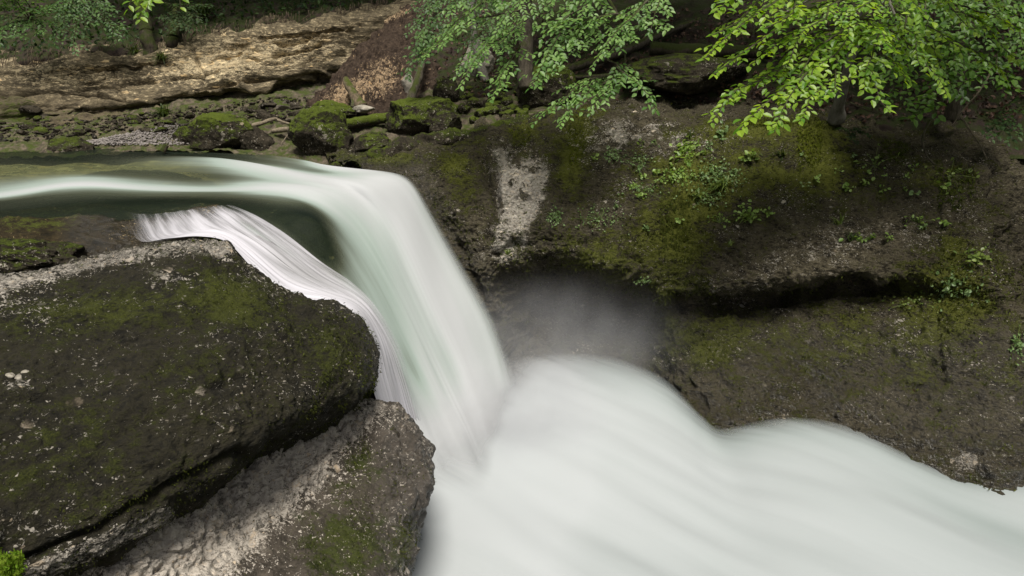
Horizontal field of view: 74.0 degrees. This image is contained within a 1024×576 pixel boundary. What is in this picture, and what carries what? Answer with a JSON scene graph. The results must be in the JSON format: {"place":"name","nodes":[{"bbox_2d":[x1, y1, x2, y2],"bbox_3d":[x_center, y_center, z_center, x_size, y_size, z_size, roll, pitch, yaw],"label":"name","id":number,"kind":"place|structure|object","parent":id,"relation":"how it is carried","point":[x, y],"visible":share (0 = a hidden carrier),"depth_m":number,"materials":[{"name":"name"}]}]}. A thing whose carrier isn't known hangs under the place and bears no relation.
{"place":"outdoors","nodes":[
{"label":"outdoors","id":0,"kind":"place"},
{"bbox_2d":[0,0,69,45],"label":"rowan shrub","id":1,"kind":"object","parent":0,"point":[29,19],"visible":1,"depth_m":18.99,"materials":[{"name":"green plant"}]},
{"bbox_2d":[86,123,189,145],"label":"gravel","id":2,"kind":"structure","parent":0,"point":[108,140],"depth_m":17.10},
{"bbox_2d":[0,156,290,238],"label":"river","id":3,"kind":"structure","parent":0,"point":[253,179],"depth_m":12.50,"materials":[{"name":"liquid"}]},
{"bbox_2d":[0,203,375,399],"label":"rock ledge","id":4,"kind":"object","parent":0,"point":[94,228],"visible":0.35,"depth_m":10.23,"materials":[{"name":"stone"}]},
{"bbox_2d":[0,238,87,272],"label":"boulder","id":5,"kind":"object","parent":4,"relation":"on","point":[21,255],"visible":0.65,"depth_m":8.64,"materials":[{"name":"stone"}]},
{"bbox_2d":[145,207,416,420],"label":"cascade","id":6,"kind":"object","parent":4,"relation":"on","point":[286,264],"visible":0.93,"depth_m":10.25,"materials":[{"name":"liquid"}]},
{"bbox_2d":[128,150,281,163],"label":"ground","id":7,"kind":"structure","parent":0,"point":[247,158],"depth_m":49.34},
{"bbox_2d":[0,237,381,575],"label":"boulder","id":8,"kind":"object","parent":7,"relation":"on","point":[160,385],"visible":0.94,"depth_m":5.74,"materials":[{"name":"stone"}]},
{"bbox_2d":[0,547,26,575],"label":"moss cushion","id":9,"kind":"object","parent":8,"relation":"on","point":[11,564],"visible":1,"depth_m":4.16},
{"bbox_2d":[73,398,435,575],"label":"rock slab","id":10,"kind":"object","parent":7,"relation":"on","point":[350,494],"visible":0.91,"depth_m":6.71,"materials":[{"name":"stone"}]},
{"bbox_2d":[0,0,417,127],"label":"cliff","id":11,"kind":"structure","parent":0,"point":[258,58],"depth_m":20.27,"materials":[{"name":"stone"}]},
{"bbox_2d":[18,105,42,112],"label":"boulder","id":12,"kind":"object","parent":11,"relation":"on","point":[29,109],"visible":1,"depth_m":19.06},
{"bbox_2d":[45,0,129,55],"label":"rowan shrub","id":13,"kind":"object","parent":11,"relation":"on","point":[97,4],"visible":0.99,"depth_m":19.10,"materials":[{"name":"green plant"}]},
{"bbox_2d":[99,24,128,43],"bbox_3d":[-11.408,-7.282,19.470,1.155,0.558,0.603,16,25,36],"label":"leafy sapling","id":14,"kind":"object","parent":11,"relation":"on","point":[113,30],"visible":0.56,"depth_m":19.33,"materials":[{"name":"green plant"}]},
{"bbox_2d":[116,44,142,55],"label":"grass tuft","id":15,"kind":"object","parent":11,"relation":"on","point":[133,49],"visible":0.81,"depth_m":20.67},
{"bbox_2d":[147,49,173,63],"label":"grass tuft","id":16,"kind":"object","parent":11,"relation":"on","point":[159,55],"visible":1,"depth_m":20.27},
{"bbox_2d":[165,3,180,47],"bbox_3d":[-10.627,-7.745,21.067,0.788,2.049,1.044,-4,20,-12],"label":"tree stump","id":17,"kind":"object","parent":11,"relation":"on","point":[172,40],"visible":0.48,"depth_m":20.75,"materials":[{"name":"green plant"}]},
{"bbox_2d":[156,1,214,34],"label":"dark bush","id":18,"kind":"object","parent":11,"relation":"on","point":[180,15],"visible":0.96,"depth_m":20.12,"materials":[{"name":"green plant"}]},
{"bbox_2d":[1,0,414,66],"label":"hanging roots","id":19,"kind":"object","parent":11,"relation":"hanging from","point":[182,40],"visible":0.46,"depth_m":21.14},
{"bbox_2d":[0,151,501,354],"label":"riverbed","id":20,"kind":"structure","parent":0,"point":[309,228],"depth_m":12.50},
{"bbox_2d":[0,79,619,164],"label":"riverbank","id":21,"kind":"structure","parent":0,"point":[32,148],"depth_m":17.37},
{"bbox_2d":[18,122,38,128],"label":"stone","id":22,"kind":"object","parent":21,"relation":"on","point":[24,124],"visible":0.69,"depth_m":18.24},
{"bbox_2d":[35,129,48,134],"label":"stone","id":23,"kind":"object","parent":21,"relation":"on","point":[42,131],"visible":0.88,"depth_m":17.86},
{"bbox_2d":[47,136,96,160],"bbox_3d":[-10.765,-3.411,16.619,1.027,0.576,0.863,-8,21,-20],"label":"boulder","id":24,"kind":"object","parent":21,"relation":"on","point":[70,145],"visible":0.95,"depth_m":16.46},
{"bbox_2d":[72,130,85,135],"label":"stone","id":25,"kind":"object","parent":21,"relation":"on","point":[79,132],"visible":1,"depth_m":17.45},
{"bbox_2d":[125,115,140,120],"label":"stone","id":26,"kind":"object","parent":21,"relation":"on","point":[131,117],"visible":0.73,"depth_m":18.39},
{"bbox_2d":[144,103,175,118],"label":"grass tuft","id":27,"kind":"object","parent":21,"relation":"on","point":[164,111],"visible":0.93,"depth_m":19.02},
{"bbox_2d":[0,96,349,141],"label":"rubble","id":28,"kind":"object","parent":21,"relation":"on","point":[113,121],"visible":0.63,"depth_m":18.47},
{"bbox_2d":[172,126,186,142],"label":"boulder","id":29,"kind":"object","parent":21,"relation":"on","point":[179,133],"visible":0.43,"depth_m":17.01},
{"bbox_2d":[176,119,188,125],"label":"stone","id":30,"kind":"object","parent":21,"relation":"on","point":[182,122],"visible":0.72,"depth_m":18.17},
{"bbox_2d":[183,112,252,154],"bbox_3d":[-7.116,-3.809,16.799,1.769,1.046,1.115,0,20,0],"label":"boulder","id":31,"kind":"object","parent":21,"relation":"on","point":[208,131],"visible":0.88,"depth_m":16.32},
{"bbox_2d":[247,105,260,111],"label":"stone","id":32,"kind":"object","parent":21,"relation":"on","point":[253,108],"visible":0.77,"depth_m":19.02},
{"bbox_2d":[239,126,274,157],"bbox_3d":[-6.285,-3.623,16.729,0.892,0.807,0.736,-7,21,-18],"label":"boulder","id":33,"kind":"object","parent":21,"relation":"on","point":[257,139],"visible":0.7,"depth_m":16.47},
{"bbox_2d":[255,110,270,118],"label":"stone","id":34,"kind":"object","parent":21,"relation":"on","point":[261,114],"visible":0.81,"depth_m":18.49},
{"bbox_2d":[251,117,280,126],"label":"dead branch","id":35,"kind":"object","parent":21,"relation":"on","point":[260,123],"visible":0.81,"depth_m":16.99,"materials":[{"name":"brown wood"}]},
{"bbox_2d":[259,102,275,107],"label":"stone","id":36,"kind":"object","parent":21,"relation":"on","point":[266,104],"visible":0.9,"depth_m":19.03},
{"bbox_2d":[271,127,288,132],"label":"dead branch","id":37,"kind":"object","parent":21,"relation":"on","point":[280,130],"visible":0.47,"depth_m":16.80,"materials":[{"name":"brown wood"}]},
{"bbox_2d":[275,103,290,109],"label":"stone","id":38,"kind":"object","parent":21,"relation":"on","point":[280,106],"visible":0.84,"depth_m":18.98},
{"bbox_2d":[288,105,353,155],"bbox_3d":[-4.440,-3.616,15.949,1.527,1.326,1.182,0,20,0],"label":"boulder","id":39,"kind":"object","parent":21,"relation":"on","point":[317,130],"visible":0.85,"depth_m":15.53,"materials":[{"name":"stone"}]},
{"bbox_2d":[311,100,357,118],"bbox_3d":[-4.617,-4.456,17.252,1.380,0.614,1.009,-9,22,-23],"label":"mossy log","id":40,"kind":"object","parent":21,"relation":"on","point":[348,111],"visible":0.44,"depth_m":17.04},
{"bbox_2d":[342,76,367,105],"bbox_3d":[-4.138,-5.028,17.646,0.322,0.849,1.207,-14,24,-34],"label":"tree stump","id":41,"kind":"object","parent":40,"relation":"on","point":[354,95],"visible":0.85,"depth_m":17.44,"materials":[{"name":"brown wood"}]},
{"bbox_2d":[352,105,374,112],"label":"stone","id":42,"kind":"object","parent":40,"relation":"on","point":[362,109],"visible":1,"depth_m":17.04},
{"bbox_2d":[346,112,387,128],"bbox_3d":[-3.527,-4.080,16.664,1.600,0.448,0.324,-4,20,-10],"label":"mossy log","id":43,"kind":"object","parent":21,"relation":"on","point":[365,121],"visible":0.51,"depth_m":16.54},
{"bbox_2d":[351,132,390,153],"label":"boulder","id":44,"kind":"object","parent":21,"relation":"on","point":[367,141],"visible":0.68,"depth_m":15.31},
{"bbox_2d":[406,35,425,97],"bbox_3d":[-2.466,-5.744,17.972,0.372,1.905,2.495,3,20,8],"label":"dead tree","id":45,"kind":"object","parent":21,"relation":"on","point":[415,86],"visible":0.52,"depth_m":17.56,"materials":[{"name":"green wood"}]},
{"bbox_2d":[385,95,457,135],"bbox_3d":[-2.197,-4.047,16.497,1.477,1.156,1.580,16,25,36],"label":"boulder","id":46,"kind":"object","parent":21,"relation":"on","point":[412,116],"visible":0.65,"depth_m":15.95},
{"bbox_2d":[429,109,461,132],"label":"boulder","id":47,"kind":"object","parent":21,"relation":"on","point":[444,119],"visible":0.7,"depth_m":15.62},
{"bbox_2d":[432,78,458,101],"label":"boulder","id":48,"kind":"object","parent":21,"relation":"on","point":[445,88],"visible":0.79,"depth_m":17.20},
{"bbox_2d":[334,105,575,158],"bbox_3d":[-1.159,-3.525,15.744,5.834,1.235,0.745,-6,21,-16],"label":"mossy log","id":49,"kind":"object","parent":21,"relation":"on","point":[447,136],"visible":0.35,"depth_m":15.38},
{"bbox_2d":[397,0,514,82],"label":"young tree","id":50,"kind":"object","parent":21,"relation":"on","point":[426,42],"visible":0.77,"depth_m":15.96,"materials":[{"name":"green plant"}]},
{"bbox_2d":[466,97,478,104],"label":"mossy stone","id":51,"kind":"object","parent":21,"relation":"on","point":[473,100],"visible":0.95,"depth_m":17.09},
{"bbox_2d":[459,37,494,76],"bbox_3d":[-0.975,-6.307,18.989,1.037,1.449,0.912,0,20,0],"label":"boulder","id":52,"kind":"object","parent":21,"relation":"on","point":[489,66],"visible":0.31,"depth_m":18.68,"materials":[{"name":"stone"}]},
{"bbox_2d":[474,108,483,117],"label":"mossy stone","id":53,"kind":"object","parent":21,"relation":"on","point":[478,113],"visible":0.86,"depth_m":16.54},
{"bbox_2d":[476,99,485,106],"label":"mossy stone","id":54,"kind":"object","parent":21,"relation":"on","point":[481,102],"visible":0.66,"depth_m":17.13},
{"bbox_2d":[494,91,507,100],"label":"mossy stone","id":55,"kind":"object","parent":21,"relation":"on","point":[500,93],"visible":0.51,"depth_m":17.32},
{"bbox_2d":[500,97,512,105],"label":"mossy stone","id":56,"kind":"object","parent":21,"relation":"on","point":[505,101],"visible":0.93,"depth_m":17.05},
{"bbox_2d":[515,63,577,108],"bbox_3d":[0.875,-4.989,17.121,1.603,1.301,1.179,0,20,0],"label":"boulder","id":57,"kind":"object","parent":21,"relation":"on","point":[543,97],"visible":0.45,"depth_m":16.69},
{"bbox_2d":[575,71,624,78],"bbox_3d":[2.561,-5.494,17.212,2.449,0.403,0.173,-2,20,-5],"label":"fallen log","id":58,"kind":"object","parent":57,"relation":"on","point":[585,76],"visible":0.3,"depth_m":17.15,"materials":[{"name":"wood"}]},
{"bbox_2d":[306,0,453,116],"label":"scree slope","id":59,"kind":"structure","parent":0,"point":[372,66],"depth_m":19.24,"materials":[{"name":"soil"}]},
{"bbox_2d":[401,74,412,92],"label":"boulder","id":60,"kind":"object","parent":59,"relation":"on","point":[406,84],"visible":0.69,"depth_m":18.23,"materials":[{"name":"stone"}]},
{"bbox_2d":[266,158,511,469],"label":"waterfall","id":61,"kind":"structure","parent":0,"point":[401,270],"depth_m":12.02,"materials":[{"name":"liquid"}]},
{"bbox_2d":[0,0,1023,158],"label":"hillside","id":62,"kind":"structure","parent":0,"point":[697,8],"depth_m":18.65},
{"bbox_2d":[122,0,188,54],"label":"mossy tree","id":63,"kind":"object","parent":62,"relation":"on","point":[145,25],"visible":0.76,"depth_m":20.31,"materials":[{"name":"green plant"}]},
{"bbox_2d":[0,0,375,53],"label":"undergrowth","id":64,"kind":"object","parent":62,"relation":"on","point":[303,3],"visible":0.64,"depth_m":21.76,"materials":[{"name":"green plant"}]},
{"bbox_2d":[193,0,209,19],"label":"grass tuft","id":65,"kind":"object","parent":62,"relation":"on","point":[203,11],"visible":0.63,"depth_m":22.34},
{"bbox_2d":[565,17,701,71],"bbox_3d":[3.197,-6.420,18.006,4.175,1.466,0.309,-7,21,-18],"label":"fallen log","id":66,"kind":"object","parent":62,"relation":"on","point":[588,62],"visible":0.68,"depth_m":17.91,"materials":[{"name":"brown wood"}]},
{"bbox_2d":[649,41,770,58],"bbox_3d":[4.951,-5.947,17.035,2.956,0.452,0.394,3,20,7],"label":"fallen log","id":67,"kind":"object","parent":62,"relation":"on","point":[659,48],"visible":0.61,"depth_m":16.93,"materials":[{"name":"brown wood"}]},
{"bbox_2d":[432,2,1023,123],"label":"tree foliage","id":68,"kind":"object","parent":62,"relation":"on","point":[982,105],"visible":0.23,"depth_m":16.75,"materials":[{"name":"green plant"}]},
{"bbox_2d":[955,34,971,119],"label":"bare branch","id":69,"kind":"object","parent":62,"relation":"on","point":[962,84],"visible":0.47,"depth_m":13.61,"materials":[{"name":"brown wood"}]},
{"bbox_2d":[325,90,1023,494],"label":"rock wall","id":70,"kind":"structure","parent":0,"point":[781,314],"depth_m":13.14,"materials":[{"name":"stone"}]},
{"bbox_2d":[329,159,361,168],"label":"boulder","id":71,"kind":"object","parent":70,"relation":"on","point":[338,164],"visible":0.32,"depth_m":14.73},
{"bbox_2d":[483,107,492,115],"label":"mossy stone","id":72,"kind":"object","parent":70,"relation":"on","point":[486,109],"visible":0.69,"depth_m":16.57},
{"bbox_2d":[508,123,530,149],"bbox_3d":[0.162,-3.372,15.146,0.582,0.472,1.394,0,20,0],"label":"moss cushion","id":73,"kind":"object","parent":70,"relation":"on","point":[518,130],"visible":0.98,"depth_m":15.04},
{"bbox_2d":[413,0,674,128],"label":"beech tree","id":74,"kind":"object","parent":70,"relation":"on","point":[525,33],"visible":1,"depth_m":12.50,"materials":[{"name":"green plant"}]},
{"bbox_2d":[546,201,564,228],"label":"plant","id":75,"kind":"object","parent":70,"relation":"on","point":[556,215],"visible":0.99,"depth_m":13.46,"materials":[{"name":"green plant"}]},
{"bbox_2d":[568,107,586,166],"bbox_3d":[1.464,-3.589,15.676,0.438,1.090,3.557,1,20,4],"label":"moss cushion","id":76,"kind":"object","parent":70,"relation":"on","point":[579,144],"visible":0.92,"depth_m":14.92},
{"bbox_2d":[571,203,628,234],"bbox_3d":[1.746,-1.352,13.415,1.166,0.564,0.671,0,20,0],"label":"plant","id":77,"kind":"object","parent":70,"relation":"on","point":[598,220],"visible":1,"depth_m":13.42,"materials":[{"name":"green plant"}]},
{"bbox_2d":[604,146,627,163],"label":"plant","id":78,"kind":"object","parent":70,"relation":"on","point":[609,154],"visible":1,"depth_m":14.32,"materials":[{"name":"green plant"}]},
{"bbox_2d":[610,150,655,168],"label":"plant","id":79,"kind":"object","parent":70,"relation":"on","point":[637,160],"visible":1,"depth_m":14.37,"materials":[{"name":"green plant"}]},
{"bbox_2d":[618,183,669,197],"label":"plant","id":80,"kind":"object","parent":70,"relation":"on","point":[638,189],"visible":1,"depth_m":13.69,"materials":[{"name":"green plant"}]},
{"bbox_2d":[656,187,690,254],"bbox_3d":[3.232,-1.351,13.472,0.755,1.134,1.219,0,20,0],"label":"moss cushion","id":81,"kind":"object","parent":70,"relation":"on","point":[670,219],"visible":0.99,"depth_m":13.43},
{"bbox_2d":[653,159,706,187],"bbox_3d":[3.447,-2.356,13.978,1.137,0.507,0.722,0,20,0],"label":"plant","id":82,"kind":"object","parent":70,"relation":"on","point":[679,176],"visible":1,"depth_m":13.95,"materials":[{"name":"green plant"}]},
{"bbox_2d":[669,135,703,166],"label":"plant","id":83,"kind":"object","parent":70,"relation":"on","point":[685,150],"visible":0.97,"depth_m":14.44,"materials":[{"name":"green plant"}]},
{"bbox_2d":[627,53,747,94],"bbox_3d":[4.221,-5.151,16.408,3.085,0.984,1.543,3,20,8],"label":"boulder","id":84,"kind":"object","parent":70,"relation":"on","point":[681,73],"visible":0.86,"depth_m":15.96,"materials":[{"name":"stone"}]},
{"bbox_2d":[620,72,655,91],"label":"fern","id":85,"kind":"object","parent":84,"relation":"on","point":[648,89],"visible":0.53,"depth_m":15.90,"materials":[{"name":"green plant"}]},
{"bbox_2d":[673,180,740,209],"bbox_3d":[3.857,-1.841,13.599,1.283,0.553,0.562,0,20,0],"label":"plant","id":86,"kind":"object","parent":70,"relation":"on","point":[706,198],"visible":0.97,"depth_m":13.58,"materials":[{"name":"green plant"}]},
{"bbox_2d":[680,156,750,195],"bbox_3d":[4.182,-2.311,13.873,1.513,0.672,0.995,0,20,0],"label":"plant","id":87,"kind":"object","parent":70,"relation":"on","point":[712,172],"visible":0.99,"depth_m":13.85,"materials":[{"name":"green plant"}]},
{"bbox_2d":[705,175,733,191],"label":"grass tuft","id":88,"kind":"object","parent":70,"relation":"on","point":[721,186],"visible":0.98,"depth_m":13.65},
{"bbox_2d":[707,213,731,227],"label":"plant","id":89,"kind":"object","parent":70,"relation":"on","point":[725,219],"visible":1,"depth_m":13.32,"materials":[{"name":"green plant"}]},
{"bbox_2d":[713,120,727,139],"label":"plant","id":90,"kind":"object","parent":70,"relation":"on","point":[721,130],"visible":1,"depth_m":14.79,"materials":[{"name":"green plant"}]},
{"bbox_2d":[734,212,756,222],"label":"grass tuft","id":91,"kind":"object","parent":70,"relation":"on","point":[749,217],"visible":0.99,"depth_m":13.03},
{"bbox_2d":[734,199,761,222],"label":"plant","id":92,"kind":"object","parent":70,"relation":"on","point":[749,210],"visible":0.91,"depth_m":13.18,"materials":[{"name":"green plant"}]},
{"bbox_2d":[738,148,759,161],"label":"plant","id":93,"kind":"object","parent":70,"relation":"on","point":[745,159],"visible":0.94,"depth_m":13.95,"materials":[{"name":"green plant"}]},
{"bbox_2d":[742,114,793,128],"bbox_3d":[5.639,-3.676,15.076,1.140,0.364,0.861,11,23,27],"label":"moss cushion","id":94,"kind":"object","parent":70,"relation":"on","point":[770,118],"visible":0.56,"depth_m":15.13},
{"bbox_2d":[795,110,823,173],"bbox_3d":[6.367,-3.165,14.586,0.585,1.119,2.732,6,21,17],"label":"moss cushion","id":95,"kind":"object","parent":70,"relation":"attached to","point":[809,159],"visible":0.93,"depth_m":14.36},
{"bbox_2d":[829,213,852,225],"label":"grass tuft","id":96,"kind":"object","parent":70,"relation":"on","point":[841,220],"visible":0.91,"depth_m":12.80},
{"bbox_2d":[834,126,870,144],"bbox_3d":[6.889,-3.116,13.824,0.710,0.362,0.429,-3,20,-9],"label":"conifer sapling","id":97,"kind":"object","parent":70,"relation":"on","point":[852,136],"visible":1,"depth_m":13.81,"materials":[{"name":"green plant"}]},
{"bbox_2d":[845,231,861,240],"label":"grass tuft","id":98,"kind":"object","parent":70,"relation":"on","point":[852,237],"visible":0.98,"depth_m":12.43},
{"bbox_2d":[839,232,876,242],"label":"plant","id":99,"kind":"object","parent":70,"relation":"on","point":[859,238],"visible":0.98,"depth_m":12.42,"materials":[{"name":"green plant"}]},
{"bbox_2d":[694,0,1023,136],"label":"beech tree","id":100,"kind":"object","parent":70,"relation":"on","point":[815,62],"visible":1,"depth_m":10.37,"materials":[{"name":"green plant"}]},
{"bbox_2d":[854,143,899,180],"bbox_3d":[7.365,-2.560,13.758,0.717,0.571,1.339,18,27,41],"label":"plant","id":101,"kind":"object","parent":70,"relation":"on","point":[868,170],"visible":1,"depth_m":13.68,"materials":[{"name":"green plant"}]},
{"bbox_2d":[879,139,910,164],"bbox_3d":[7.904,-2.832,14.067,0.589,0.432,1.106,13,24,31],"label":"moss cushion","id":102,"kind":"object","parent":70,"relation":"on","point":[895,149],"visible":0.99,"depth_m":13.97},
{"bbox_2d":[882,286,940,310],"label":"plant","id":103,"kind":"object","parent":70,"relation":"on","point":[914,301],"visible":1,"depth_m":12.14,"materials":[{"name":"green plant"}]},
{"bbox_2d":[904,214,933,225],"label":"plant","id":104,"kind":"object","parent":70,"relation":"on","point":[913,215],"visible":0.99,"depth_m":12.47,"materials":[{"name":"green plant"}]},
{"bbox_2d":[903,157,979,190],"bbox_3d":[8.516,-2.288,13.284,1.276,0.574,1.051,-9,22,-22],"label":"plant","id":105,"kind":"object","parent":70,"relation":"on","point":[949,170],"visible":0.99,"depth_m":13.12,"materials":[{"name":"green plant"}]},
{"bbox_2d":[869,0,1023,127],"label":"tree","id":106,"kind":"object","parent":70,"relation":"on","point":[956,87],"visible":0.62,"depth_m":12.45,"materials":[{"name":"green plant"}]},
{"bbox_2d":[929,159,978,210],"bbox_3d":[8.433,-2.005,13.008,0.819,0.742,1.810,9,22,24],"label":"moss cushion","id":107,"kind":"object","parent":70,"relation":"on","point":[949,200],"visible":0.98,"depth_m":12.91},
{"bbox_2d":[917,255,995,310],"bbox_3d":[7.749,-0.040,11.794,0.768,1.108,1.012,-10,22,-25],"label":"plant","id":108,"kind":"object","parent":70,"relation":"on","point":[946,288],"visible":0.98,"depth_m":11.70,"materials":[{"name":"green plant"}]},
{"bbox_2d":[952,69,991,124],"bbox_3d":[9.272,-3.875,13.617,1.133,1.140,0.063,-12,23,-29],"label":"bare branch","id":109,"kind":"object","parent":70,"relation":"on","point":[977,93],"visible":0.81,"depth_m":13.62,"materials":[{"name":"brown wood"}]},
{"bbox_2d":[953,243,992,264],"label":"plant","id":110,"kind":"object","parent":70,"relation":"on","point":[975,257],"visible":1,"depth_m":11.61,"materials":[{"name":"green plant"}]},
{"bbox_2d":[959,115,987,159],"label":"bare branch","id":111,"kind":"object","parent":70,"relation":"on","point":[967,126],"visible":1,"depth_m":13.63,"materials":[{"name":"brown wood"}]},
{"bbox_2d":[981,93,1023,149],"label":"bramble","id":112,"kind":"object","parent":70,"relation":"on","point":[1006,123],"visible":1,"depth_m":13.21,"materials":[{"name":"green plant"}]},
{"bbox_2d":[1008,325,1023,365],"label":"plant","id":113,"kind":"object","parent":70,"relation":"on","point":[1015,340],"visible":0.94,"depth_m":10.98,"materials":[{"name":"green plant"}]},
{"bbox_2d":[411,359,1023,575],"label":"pool","id":114,"kind":"structure","parent":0,"point":[583,467],"depth_m":9.97,"materials":[{"name":"liquid"}]},
{"bbox_2d":[849,101,894,117],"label":"bare branch","id":115,"kind":"object","parent":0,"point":[854,104],"visible":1,"depth_m":13.65,"materials":[{"name":"brown wood"}]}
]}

